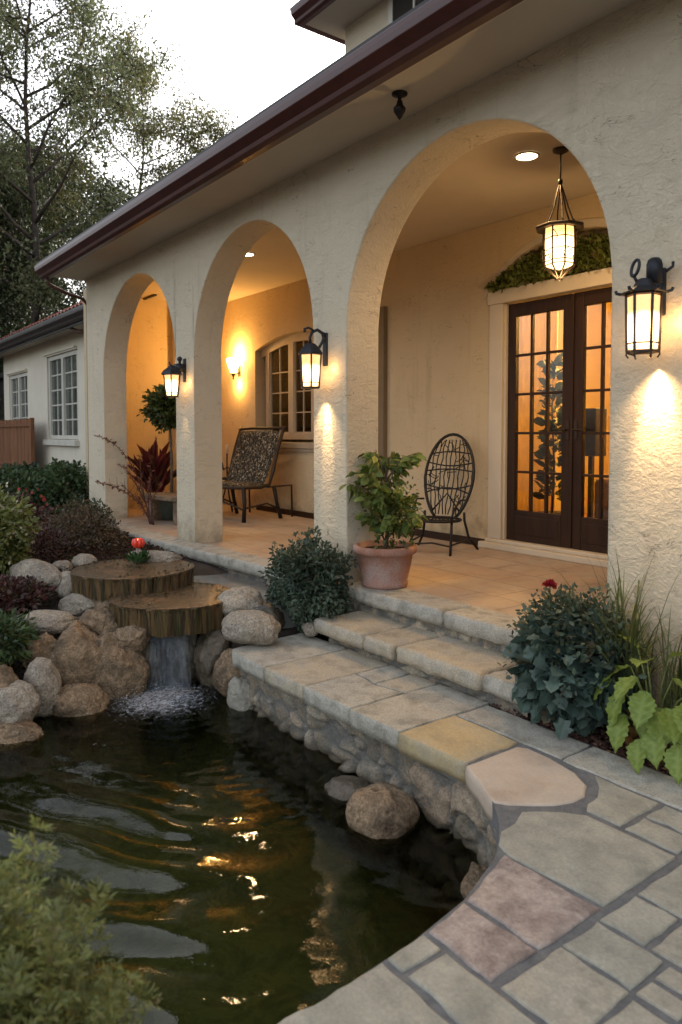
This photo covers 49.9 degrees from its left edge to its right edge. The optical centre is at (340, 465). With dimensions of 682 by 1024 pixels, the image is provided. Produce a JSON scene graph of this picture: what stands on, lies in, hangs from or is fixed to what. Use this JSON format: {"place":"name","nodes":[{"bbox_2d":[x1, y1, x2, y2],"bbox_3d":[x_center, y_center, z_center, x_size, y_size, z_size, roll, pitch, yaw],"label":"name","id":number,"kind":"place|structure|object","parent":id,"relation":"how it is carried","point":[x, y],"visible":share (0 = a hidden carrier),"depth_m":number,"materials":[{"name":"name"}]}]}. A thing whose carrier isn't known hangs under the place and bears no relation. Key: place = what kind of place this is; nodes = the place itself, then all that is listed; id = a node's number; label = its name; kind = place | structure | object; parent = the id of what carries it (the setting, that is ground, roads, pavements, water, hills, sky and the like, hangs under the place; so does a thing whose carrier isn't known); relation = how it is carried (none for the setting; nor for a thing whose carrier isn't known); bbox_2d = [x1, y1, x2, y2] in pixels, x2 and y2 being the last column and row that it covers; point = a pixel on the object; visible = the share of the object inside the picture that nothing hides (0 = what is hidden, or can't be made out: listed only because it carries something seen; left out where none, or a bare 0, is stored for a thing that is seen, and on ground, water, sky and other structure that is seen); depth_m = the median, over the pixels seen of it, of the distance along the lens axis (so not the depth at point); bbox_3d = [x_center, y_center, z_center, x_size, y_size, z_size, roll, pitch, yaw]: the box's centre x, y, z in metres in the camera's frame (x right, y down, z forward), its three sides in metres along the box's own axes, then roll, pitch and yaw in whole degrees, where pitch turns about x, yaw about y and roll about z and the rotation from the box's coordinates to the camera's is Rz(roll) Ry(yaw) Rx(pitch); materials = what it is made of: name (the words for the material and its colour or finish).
{"place":"outdoors","nodes":[
{"label":"outdoors","id":0,"kind":"place"},
{"bbox_2d":[0,0,344,310],"label":"sky","id":1,"kind":"structure","parent":0,"point":[255,47],"materials":[{"name":"white"}]},
{"bbox_2d":[0,500,443,1023],"bbox_3d":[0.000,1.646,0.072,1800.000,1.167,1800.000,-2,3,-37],"label":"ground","id":2,"kind":"structure","parent":0,"point":[247,892],"depth_m":3.75,"materials":[{"name":"green liquid"}]},
{"bbox_2d":[0,372,4,419],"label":"window","id":3,"kind":"structure","parent":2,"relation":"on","point":[2,415],"depth_m":21.94,"materials":[{"name":"white"}]},
{"bbox_2d":[0,482,17,502],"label":"green shrub","id":4,"kind":"object","parent":2,"relation":"on","point":[6,489],"visible":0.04,"depth_m":8.71,"materials":[{"name":"green plant"}]},
{"bbox_2d":[0,665,18,687],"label":"boulder","id":5,"kind":"object","parent":2,"relation":"on","point":[8,676],"visible":0.4,"depth_m":4.27,"materials":[{"name":"brown stone"}]},
{"bbox_2d":[0,418,34,468],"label":"fence","id":6,"kind":"object","parent":2,"relation":"on","point":[17,440],"visible":0.6,"depth_m":16.62,"materials":[{"name":"brown wood"}]},
{"bbox_2d":[0,607,40,665],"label":"fern","id":7,"kind":"object","parent":2,"relation":"on","point":[13,644],"visible":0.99,"depth_m":4.51,"materials":[{"name":"green plant"}]},
{"bbox_2d":[0,680,40,722],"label":"boulder","id":8,"kind":"object","parent":2,"relation":"on","point":[20,701],"visible":0.77,"depth_m":4.17,"materials":[{"name":"grey stone"}]},
{"bbox_2d":[0,461,40,476],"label":"green shrub","id":9,"kind":"object","parent":2,"relation":"on","point":[26,466],"visible":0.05,"depth_m":13.19,"materials":[{"name":"green plant"}]},
{"bbox_2d":[0,482,42,575],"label":"flowering shrub","id":10,"kind":"object","parent":2,"relation":"on","point":[15,541],"visible":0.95,"depth_m":5.85,"materials":[{"name":"green plant"}]},
{"bbox_2d":[0,720,43,753],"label":"boulder","id":11,"kind":"object","parent":2,"relation":"on","point":[15,737],"visible":0.88,"depth_m":4.08,"materials":[{"name":"brown stone"}]},
{"bbox_2d":[0,463,49,508],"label":"green shrub","id":12,"kind":"object","parent":2,"relation":"on","point":[33,483],"visible":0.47,"depth_m":10.06,"materials":[{"name":"green plant"}]},
{"bbox_2d":[0,573,57,613],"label":"shrub","id":13,"kind":"object","parent":2,"relation":"on","point":[20,593],"visible":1,"depth_m":5.18,"materials":[{"name":"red plant"}]},
{"bbox_2d":[2,488,57,528],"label":"maroon shrub","id":14,"kind":"object","parent":2,"relation":"on","point":[38,511],"visible":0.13,"depth_m":8.02,"materials":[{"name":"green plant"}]},
{"bbox_2d":[9,559,61,590],"bbox_3d":[-2.366,0.868,5.703,0.548,0.280,0.286,2,3,33],"label":"boulder","id":15,"kind":"object","parent":2,"relation":"on","point":[48,573],"visible":0.52,"depth_m":5.59,"materials":[{"name":"grey stone"}]},
{"bbox_2d":[20,632,57,669],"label":"boulder","id":16,"kind":"object","parent":2,"relation":"on","point":[44,646],"visible":0.38,"depth_m":4.64,"materials":[{"name":"brown stone"}]},
{"bbox_2d":[0,151,80,412],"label":"dense tree","id":17,"kind":"object","parent":2,"relation":"on","point":[8,313],"visible":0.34,"depth_m":23.20,"materials":[{"name":"green plant"}]},
{"bbox_2d":[23,657,61,717],"bbox_3d":[-1.819,1.353,4.451,0.246,0.382,0.222,1,3,13],"label":"boulder","id":18,"kind":"object","parent":2,"relation":"on","point":[42,675],"visible":0.73,"depth_m":4.38,"materials":[{"name":"grey stone"}]},
{"bbox_2d":[4,522,84,561],"bbox_3d":[-2.852,0.692,6.720,0.816,0.402,1.136,-2,3,-37],"label":"heath shrub","id":19,"kind":"object","parent":2,"relation":"on","point":[42,535],"visible":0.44,"depth_m":6.58,"materials":[{"name":"red plant"}]},
{"bbox_2d":[0,2,100,286],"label":"airy tree","id":20,"kind":"object","parent":2,"relation":"on","point":[15,135],"visible":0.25,"depth_m":24.31,"materials":[{"name":"green plant"}]},
{"bbox_2d":[27,457,85,496],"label":"green shrub","id":21,"kind":"object","parent":2,"relation":"on","point":[40,471],"visible":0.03,"depth_m":11.80,"materials":[{"name":"green plant"}]},
{"bbox_2d":[52,571,71,598],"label":"boulder","id":22,"kind":"object","parent":2,"relation":"on","point":[63,588],"visible":0.3,"depth_m":5.55,"materials":[{"name":"grey stone"}]},
{"bbox_2d":[52,560,72,570],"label":"rock","id":23,"kind":"object","parent":2,"relation":"on","point":[62,565],"visible":0.56,"depth_m":6.02,"materials":[{"name":"grey stone"}]},
{"bbox_2d":[39,460,88,513],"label":"green shrub","id":24,"kind":"object","parent":2,"relation":"on","point":[61,475],"visible":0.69,"depth_m":9.75,"materials":[{"name":"green plant"}]},
{"bbox_2d":[0,131,128,336],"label":"dense tree","id":25,"kind":"object","parent":2,"relation":"on","point":[63,301],"visible":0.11,"depth_m":27.00,"materials":[{"name":"green plant"}]},
{"bbox_2d":[53,616,79,638],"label":"boulder","id":26,"kind":"object","parent":2,"relation":"on","point":[55,636],"visible":0.03,"depth_m":4.98,"materials":[{"name":"stone"}]},
{"bbox_2d":[18,610,74,634],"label":"boulder","id":27,"kind":"object","parent":26,"relation":"on","point":[53,621],"visible":0.61,"depth_m":4.83,"materials":[{"name":"grey stone"}]},
{"bbox_2d":[79,609,118,635],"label":"boulder","id":28,"kind":"object","parent":26,"relation":"on","point":[98,621],"visible":0.41,"depth_m":4.91,"materials":[{"name":"brown stone"}]},
{"bbox_2d":[0,813,143,1023],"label":"feathery shrub","id":29,"kind":"object","parent":2,"relation":"on","point":[28,995],"visible":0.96,"depth_m":1.33,"materials":[{"name":"green plant"}]},
{"bbox_2d":[49,620,103,686],"bbox_3d":[-1.711,1.366,4.840,0.497,0.695,0.496,-2,3,-44],"label":"boulder","id":30,"kind":"object","parent":2,"relation":"on","point":[76,654],"visible":0.38,"depth_m":4.65,"materials":[{"name":"brown stone"}]},
{"bbox_2d":[58,593,94,616],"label":"boulder","id":31,"kind":"object","parent":2,"relation":"on","point":[76,605],"visible":0.4,"depth_m":5.26,"materials":[{"name":"grey stone"}]},
{"bbox_2d":[50,683,109,724],"bbox_3d":[-1.637,1.475,4.544,0.391,0.252,0.294,0,3,-7],"label":"boulder","id":32,"kind":"object","parent":2,"relation":"on","point":[81,703],"visible":0.83,"depth_m":4.46,"materials":[{"name":"stone"}]},
{"bbox_2d":[39,499,127,553],"bbox_3d":[-2.544,0.580,7.187,0.808,0.532,1.292,-2,3,-37],"label":"heath shrub","id":33,"kind":"object","parent":2,"relation":"on","point":[88,520],"visible":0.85,"depth_m":7.05,"materials":[{"name":"brown plant"}]},
{"bbox_2d":[52,494,116,536],"bbox_3d":[-2.777,0.552,7.963,0.670,0.485,1.260,-1,3,-22],"label":"heath shrub","id":34,"kind":"object","parent":2,"relation":"on","point":[88,504],"visible":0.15,"depth_m":7.87,"materials":[{"name":"brown plant"}]},
{"bbox_2d":[71,553,97,567],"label":"rock","id":35,"kind":"object","parent":2,"relation":"on","point":[82,559],"visible":0.58,"depth_m":6.12,"materials":[{"name":"grey stone"}]},
{"bbox_2d":[0,294,176,492],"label":"house wing","id":36,"kind":"structure","parent":2,"relation":"on","point":[44,378],"depth_m":15.34,"materials":[{"name":"white paint"}]},
{"bbox_2d":[5,368,27,419],"bbox_3d":[-7.804,-1.446,17.749,0.220,1.660,1.940,-2,3,-37],"label":"casement window","id":37,"kind":"structure","parent":36,"relation":"in","point":[18,379],"depth_m":17.70,"materials":[{"name":"paint"}]},
{"bbox_2d":[43,345,79,445],"bbox_3d":[-5.686,-1.373,14.950,0.220,1.940,2.220,-2,3,-37],"label":"casement window","id":38,"kind":"structure","parent":36,"relation":"in","point":[63,368],"depth_m":14.90,"materials":[{"name":"paint"}]},
{"bbox_2d":[19,927,162,1023],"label":"feathery shrub","id":39,"kind":"object","parent":2,"relation":"on","point":[111,1012],"visible":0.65,"depth_m":1.34,"materials":[{"name":"green plant"}]},
{"bbox_2d":[0,524,186,677],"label":"leaf litter","id":40,"kind":"object","parent":2,"relation":"on","point":[95,548],"visible":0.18,"depth_m":6.78,"materials":[{"name":"brown plant"}]},
{"bbox_2d":[0,0,196,323],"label":"airy tree","id":41,"kind":"object","parent":2,"relation":"on","point":[86,10],"visible":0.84,"depth_m":21.32,"materials":[{"name":"green plant"}]},
{"bbox_2d":[93,600,108,610],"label":"boulder","id":42,"kind":"object","parent":2,"relation":"on","point":[103,604],"visible":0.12,"depth_m":5.22,"materials":[{"name":"brown stone"}]},
{"bbox_2d":[50,177,162,310],"bbox_3d":[-5.670,-4.586,23.707,7.647,9.345,8.240,-2,3,-37],"label":"dense tree","id":43,"kind":"object","parent":2,"relation":"on","point":[81,287],"depth_m":22.22,"materials":[{"name":"green plant"}]},
{"bbox_2d":[94,630,149,714],"bbox_3d":[-1.487,1.387,4.857,0.460,0.588,0.364,1,3,16],"label":"boulder","id":44,"kind":"object","parent":2,"relation":"on","point":[125,671],"visible":0.64,"depth_m":4.74,"materials":[{"name":"brown stone"}]},
{"bbox_2d":[116,625,150,651],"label":"rock","id":45,"kind":"object","parent":44,"relation":"on","point":[134,638],"visible":0.84,"depth_m":4.79,"materials":[{"name":"brown stone"}]},
{"bbox_2d":[70,559,194,600],"bbox_3d":[-1.595,0.856,5.640,0.930,0.192,0.917,-2,3,-37],"label":"waterfall tier","id":46,"kind":"object","parent":2,"relation":"on","point":[101,580],"visible":0.94,"depth_m":5.35,"materials":[{"name":"brown wood"}]},
{"bbox_2d":[121,538,150,563],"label":"red flower","id":47,"kind":"object","parent":46,"relation":"on","point":[137,555],"visible":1,"depth_m":5.82,"materials":[{"name":"green plant"}]},
{"bbox_2d":[128,550,182,561],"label":"boulder","id":48,"kind":"object","parent":46,"relation":"on","point":[160,556],"visible":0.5,"depth_m":5.92,"materials":[{"name":"grey stone"}]},
{"bbox_2d":[6,5,269,303],"bbox_3d":[-7.077,-7.777,25.817,8.869,15.510,8.983,0,3,6],"label":"airy tree","id":49,"kind":"object","parent":2,"relation":"on","point":[200,125],"visible":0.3,"depth_m":25.14,"materials":[{"name":"green plant"}]},
{"bbox_2d":[142,640,166,691],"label":"waterfall","id":50,"kind":"object","parent":2,"relation":"on","point":[154,654],"visible":0.41,"depth_m":4.96,"materials":[{"name":"grey liquid"}]},
{"bbox_2d":[108,582,230,637],"bbox_3d":[-1.200,1.010,5.228,0.884,0.225,0.913,-2,3,-37],"label":"waterfall tier","id":51,"kind":"object","parent":2,"relation":"on","point":[194,608],"visible":0.83,"depth_m":4.90,"materials":[{"name":"brown wood"}]},
{"bbox_2d":[158,634,199,689],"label":"waterfall","id":52,"kind":"object","parent":2,"relation":"on","point":[180,664],"visible":0.43,"depth_m":5.09,"materials":[{"name":"grey liquid"}]},
{"bbox_2d":[165,111,244,172],"bbox_3d":[-4.039,-6.400,27.116,5.785,12.647,7.610,-1,3,-30],"label":"airy tree","id":53,"kind":"object","parent":2,"relation":"on","point":[201,144],"visible":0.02,"depth_m":26.16,"materials":[{"name":"green plant"}]},
{"bbox_2d":[212,648,241,696],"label":"boulder","id":54,"kind":"object","parent":2,"relation":"on","point":[225,671],"visible":0.34,"depth_m":4.69,"materials":[{"name":"brown stone"}]},
{"bbox_2d":[218,586,262,616],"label":"boulder","id":55,"kind":"object","parent":2,"relation":"on","point":[240,598],"visible":0.6,"depth_m":5.02,"materials":[{"name":"grey stone"}]},
{"bbox_2d":[194,572,296,628],"bbox_3d":[-0.956,1.068,5.692,0.680,0.270,1.850,-2,3,-37],"label":"spill channel","id":56,"kind":"object","parent":2,"relation":"on","point":[230,580],"visible":0.12,"depth_m":5.77,"materials":[{"name":"grey stone"}]},
{"bbox_2d":[260,602,285,629],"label":"boulder","id":57,"kind":"object","parent":56,"relation":"on","point":[276,613],"visible":0.23,"depth_m":5.00,"materials":[{"name":"stone"}]},
{"bbox_2d":[257,525,358,632],"bbox_3d":[-0.188,0.777,5.021,0.627,0.730,0.871,-2,3,-37],"label":"rounded shrub","id":58,"kind":"object","parent":2,"relation":"on","point":[307,571],"visible":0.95,"depth_m":4.88,"materials":[{"name":"green plant"}]},
{"bbox_2d":[34,0,681,707],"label":"house","id":59,"kind":"structure","parent":2,"relation":"on","point":[360,220],"depth_m":5.79,"materials":[{"name":"beige paint"}]},
{"bbox_2d":[161,356,185,396],"bbox_3d":[-1.595,-0.846,6.988,0.249,0.392,0.189,-2,3,-37],"label":"wall lantern","id":60,"kind":"object","parent":59,"relation":"attached to","point":[171,374],"depth_m":6.94,"materials":[{"name":"glass"}]},
{"bbox_2d":[227,358,240,379],"bbox_3d":[-1.512,-1.352,10.330,0.200,0.300,0.190,-2,3,-37],"label":"wall sconce","id":61,"kind":"object","parent":59,"relation":"attached to","point":[233,365],"depth_m":10.28,"materials":[{"name":"white glass"}]},
{"bbox_2d":[245,252,254,256],"bbox_3d":[-1.000,-2.236,7.780,0.180,0.009,0.180,-2,3,-37],"label":"ceiling light","id":62,"kind":"object","parent":59,"relation":"attached to","point":[249,254],"visible":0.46,"depth_m":7.78,"materials":[{"name":"paint"}]},
{"bbox_2d":[261,331,313,451],"bbox_3d":[-0.526,-0.943,9.324,0.248,1.530,2.080,-2,3,-37],"label":"arched window","id":63,"kind":"structure","parent":59,"relation":"in","point":[291,406],"depth_m":9.50,"materials":[{"name":"beige paint"}]},
{"bbox_2d":[298,326,327,388],"bbox_3d":[-0.196,-0.756,5.153,0.234,0.431,0.163,-2,3,-37],"label":"wall lantern","id":64,"kind":"object","parent":59,"relation":"attached to","point":[310,353],"depth_m":5.10,"materials":[{"name":"white glass"}]},
{"bbox_2d":[392,90,407,119],"bbox_3d":[0.333,-2.037,4.167,0.090,0.150,0.090,-2,3,-37],"label":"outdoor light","id":65,"kind":"object","parent":59,"relation":"hanging from","point":[399,109],"visible":1,"depth_m":4.15,"materials":[{"name":"metal"}]},
{"bbox_2d":[388,0,423,24],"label":"window","id":66,"kind":"structure","parent":59,"relation":"in","point":[396,8],"depth_m":7.60,"materials":[{"name":"paint"}]},
{"bbox_2d":[513,151,539,161],"bbox_3d":[1.274,-2.116,5.026,0.180,0.009,0.180,-2,3,-37],"label":"ceiling light","id":67,"kind":"object","parent":59,"relation":"attached to","point":[524,156],"visible":1,"depth_m":5.03,"materials":[{"name":"paint"}]},
{"bbox_2d":[517,311,557,511],"bbox_3d":[2.035,-0.717,7.816,0.056,2.710,0.652,-2,3,-37],"label":"curtain","id":68,"kind":"object","parent":59,"relation":"hanging from","point":[524,401],"visible":0.22,"depth_m":7.84,"materials":[{"name":"orange fabric"}]},
{"bbox_2d":[506,294,571,547],"bbox_3d":[1.698,-0.373,6.342,0.108,2.108,0.685,-2,3,-37],"label":"french door","id":69,"kind":"structure","parent":59,"relation":"in","point":[546,528],"depth_m":6.37,"materials":[{"name":"brown wood"}]},
{"bbox_2d":[484,230,611,293],"bbox_3d":[1.886,-1.678,5.961,0.271,0.383,1.767,-2,3,-37],"label":"garland","id":70,"kind":"object","parent":59,"relation":"attached to","point":[592,250],"visible":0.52,"depth_m":6.09,"materials":[{"name":"green plant"}]},
{"bbox_2d":[533,352,562,513],"bbox_3d":[1.979,-0.184,6.848,0.386,1.751,0.396,-2,3,-37],"label":"indoor plant","id":71,"kind":"object","parent":59,"relation":"on","point":[539,454],"visible":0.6,"depth_m":6.83,"materials":[{"name":"green plant"}]},
{"bbox_2d":[535,146,583,280],"bbox_3d":[1.472,-1.679,4.931,0.308,0.875,0.308,1,3,19],"label":"pendant lantern","id":72,"kind":"object","parent":59,"relation":"hanging from","point":[559,241],"visible":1,"depth_m":4.88,"materials":[{"name":"white glass"}]},
{"bbox_2d":[572,287,611,553],"bbox_3d":[2.118,-0.349,5.787,0.108,2.108,0.692,-2,3,-37],"label":"french door","id":73,"kind":"structure","parent":59,"relation":"in","point":[588,533],"depth_m":5.98,"materials":[{"name":"brown wood"}]},
{"bbox_2d":[594,478,608,518],"bbox_3d":[2.665,0.158,6.248,0.860,0.880,0.680,1,3,30],"label":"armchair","id":74,"kind":"object","parent":59,"relation":"on","point":[605,496],"visible":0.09,"depth_m":6.13,"materials":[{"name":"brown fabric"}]},
{"bbox_2d":[614,257,674,359],"bbox_3d":[1.305,-0.678,3.148,0.260,0.436,0.210,-2,3,-37],"label":"wall lantern","id":75,"kind":"object","parent":59,"relation":"attached to","point":[645,305],"depth_m":3.11,"materials":[{"name":"white glass"}]},
{"bbox_2d":[239,670,496,915],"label":"retaining wall","id":76,"kind":"structure","parent":2,"relation":"on","point":[303,752],"depth_m":3.57,"materials":[{"name":"grey stone"}]},
{"bbox_2d":[490,703,681,780],"bbox_3d":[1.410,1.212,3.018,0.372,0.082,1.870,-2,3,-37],"label":"mulch","id":77,"kind":"object","parent":2,"relation":"on","point":[598,742],"visible":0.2,"depth_m":3.22,"materials":[{"name":"brown plant"}]},
{"bbox_2d":[497,582,648,739],"bbox_3d":[1.052,0.895,3.395,0.640,0.696,0.622,0,3,6],"label":"lobed shrub","id":78,"kind":"object","parent":77,"relation":"on","point":[561,698],"visible":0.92,"depth_m":3.27,"materials":[{"name":"green plant"}]},
{"bbox_2d":[541,579,556,625],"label":"red rose","id":79,"kind":"object","parent":78,"relation":"attached to","point":[549,583],"visible":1,"depth_m":3.39,"materials":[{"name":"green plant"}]},
{"bbox_2d":[541,546,681,733],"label":"grass clump","id":80,"kind":"object","parent":77,"relation":"on","point":[635,623],"visible":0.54,"depth_m":3.20,"materials":[{"name":"green plant"}]},
{"bbox_2d":[593,634,681,785],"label":"lime leaf plant","id":81,"kind":"object","parent":77,"relation":"on","point":[658,730],"visible":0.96,"depth_m":2.92,"materials":[{"name":"green plant"}]},
{"bbox_2d":[635,606,681,747],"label":"grass clump","id":82,"kind":"object","parent":77,"relation":"on","point":[676,691],"visible":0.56,"depth_m":3.06,"materials":[{"name":"plant"}]},
{"bbox_2d":[222,444,232,511],"bbox_3d":[-1.524,0.170,9.855,0.262,0.909,0.268,-2,3,-37],"label":"chair","id":83,"kind":"object","parent":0,"point":[226,468],"visible":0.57,"depth_m":9.85,"materials":[{"name":"metal"}]},
{"bbox_2d":[108,504,607,672],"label":"patio","id":84,"kind":"structure","parent":0,"point":[468,593],"depth_m":5.50,"materials":[{"name":"stone"}]},
{"bbox_2d":[95,434,163,524],"bbox_3d":[-2.442,0.158,8.599,0.453,1.045,1.140,-2,3,-44],"label":"arching shrub","id":85,"kind":"object","parent":84,"relation":"on","point":[149,516],"visible":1,"depth_m":8.47,"materials":[{"name":"red plant"}]},
{"bbox_2d":[127,436,176,514],"bbox_3d":[-2.389,0.128,9.358,0.624,1.029,0.705,-2,3,-37],"label":"cordyline","id":86,"kind":"object","parent":84,"relation":"on","point":[160,464],"visible":0.61,"depth_m":9.28,"materials":[{"name":"plant"}]},
{"bbox_2d":[136,384,175,520],"bbox_3d":[-2.088,-0.202,8.938,0.763,1.724,0.757,0,3,10],"label":"topiary","id":87,"kind":"object","parent":84,"relation":"on","point":[158,410],"visible":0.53,"depth_m":8.80,"materials":[{"name":"green plant"}]},
{"bbox_2d":[144,492,176,524],"bbox_3d":[-2.017,0.507,8.675,0.370,0.330,0.844,-2,3,-43],"label":"stone bench","id":88,"kind":"object","parent":84,"relation":"on","point":[167,496],"visible":0.32,"depth_m":8.64,"materials":[{"name":"beige stone"}]},
{"bbox_2d":[222,426,292,522],"bbox_3d":[-1.188,0.085,9.172,0.879,1.146,0.848,2,3,41],"label":"lounge chair","id":89,"kind":"object","parent":84,"relation":"on","point":[251,458],"visible":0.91,"depth_m":9.14,"materials":[{"name":"fabric"}]},
{"bbox_2d":[339,451,428,589],"bbox_3d":[0.279,0.359,5.032,0.601,0.927,0.640,0,3,-5],"label":"potted tree","id":90,"kind":"object","parent":84,"relation":"on","point":[385,564],"visible":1,"depth_m":4.91,"materials":[{"name":"green plant"}]},
{"bbox_2d":[409,433,478,555],"bbox_3d":[0.904,0.239,6.604,0.600,1.061,0.628,1,3,29],"label":"iron chair","id":91,"kind":"object","parent":84,"relation":"on","point":[451,519],"visible":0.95,"depth_m":6.73,"materials":[{"name":"black metal"}]},
{"bbox_2d":[232,633,681,1023],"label":"walkway","id":92,"kind":"structure","parent":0,"point":[568,910],"depth_m":2.25,"materials":[{"name":"stone"}]},
{"bbox_2d":[221,610,280,645],"bbox_3d":[-0.584,1.035,4.697,0.420,0.229,0.286,1,3,23],"label":"boulder","id":93,"kind":"object","parent":92,"relation":"on","point":[256,627],"visible":1,"depth_m":4.59,"materials":[{"name":"grey stone"}]},
{"bbox_2d":[302,621,317,636],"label":"rock","id":94,"kind":"object","parent":92,"relation":"on","point":[308,629],"visible":0.77,"depth_m":4.79,"materials":[{"name":"grey stone"}]},
{"bbox_2d":[314,610,530,718],"bbox_3d":[0.498,1.097,4.211,0.455,0.160,1.727,-2,3,-37],"label":"stone step","id":95,"kind":"object","parent":92,"relation":"on","point":[476,671],"visible":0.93,"depth_m":4.08,"materials":[{"name":"beige stone"}]},
{"bbox_2d":[585,408,606,517],"bbox_3d":[2.321,0.083,6.806,0.200,1.220,0.240,-2,3,-37],"label":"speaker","id":96,"kind":"object","parent":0,"point":[592,441],"visible":0.56,"depth_m":6.72},
{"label":"pond water","id":97,"kind":"structure","parent":0,"visible":0},
{"bbox_2d":[119,676,200,711],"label":"foam","id":98,"kind":"structure","parent":97,"relation":"on","point":[159,695],"depth_m":4.71,"materials":[{"name":"grey liquid"}]},
{"bbox_2d":[193,629,230,692],"bbox_3d":[-0.867,1.323,5.045,0.277,0.474,0.247,-2,3,-36],"label":"boulder","id":99,"kind":"object","parent":97,"relation":"in","point":[210,647],"visible":0.55,"depth_m":4.95,"materials":[{"name":"brown stone"}]},
{"bbox_2d":[227,676,252,717],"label":"boulder","id":100,"kind":"object","parent":97,"relation":"in","point":[240,705],"visible":0.65,"depth_m":4.54,"materials":[{"name":"stone"}]},
{"bbox_2d":[324,775,368,809],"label":"rock","id":101,"kind":"object","parent":97,"relation":"in","point":[339,791],"visible":0.66,"depth_m":3.47,"materials":[{"name":"grey stone"}]},
{"bbox_2d":[345,782,419,848],"bbox_3d":[0.179,1.548,3.229,0.336,0.262,0.280,1,3,13],"label":"boulder","id":102,"kind":"object","parent":97,"relation":"in","point":[384,815],"visible":1,"depth_m":3.15,"materials":[{"name":"brown stone"}]},
{"bbox_2d":[460,862,486,898],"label":"rock","id":103,"kind":"object","parent":97,"relation":"in","point":[473,875],"visible":0.27,"depth_m":2.67,"materials":[{"name":"brown stone"}]}
]}

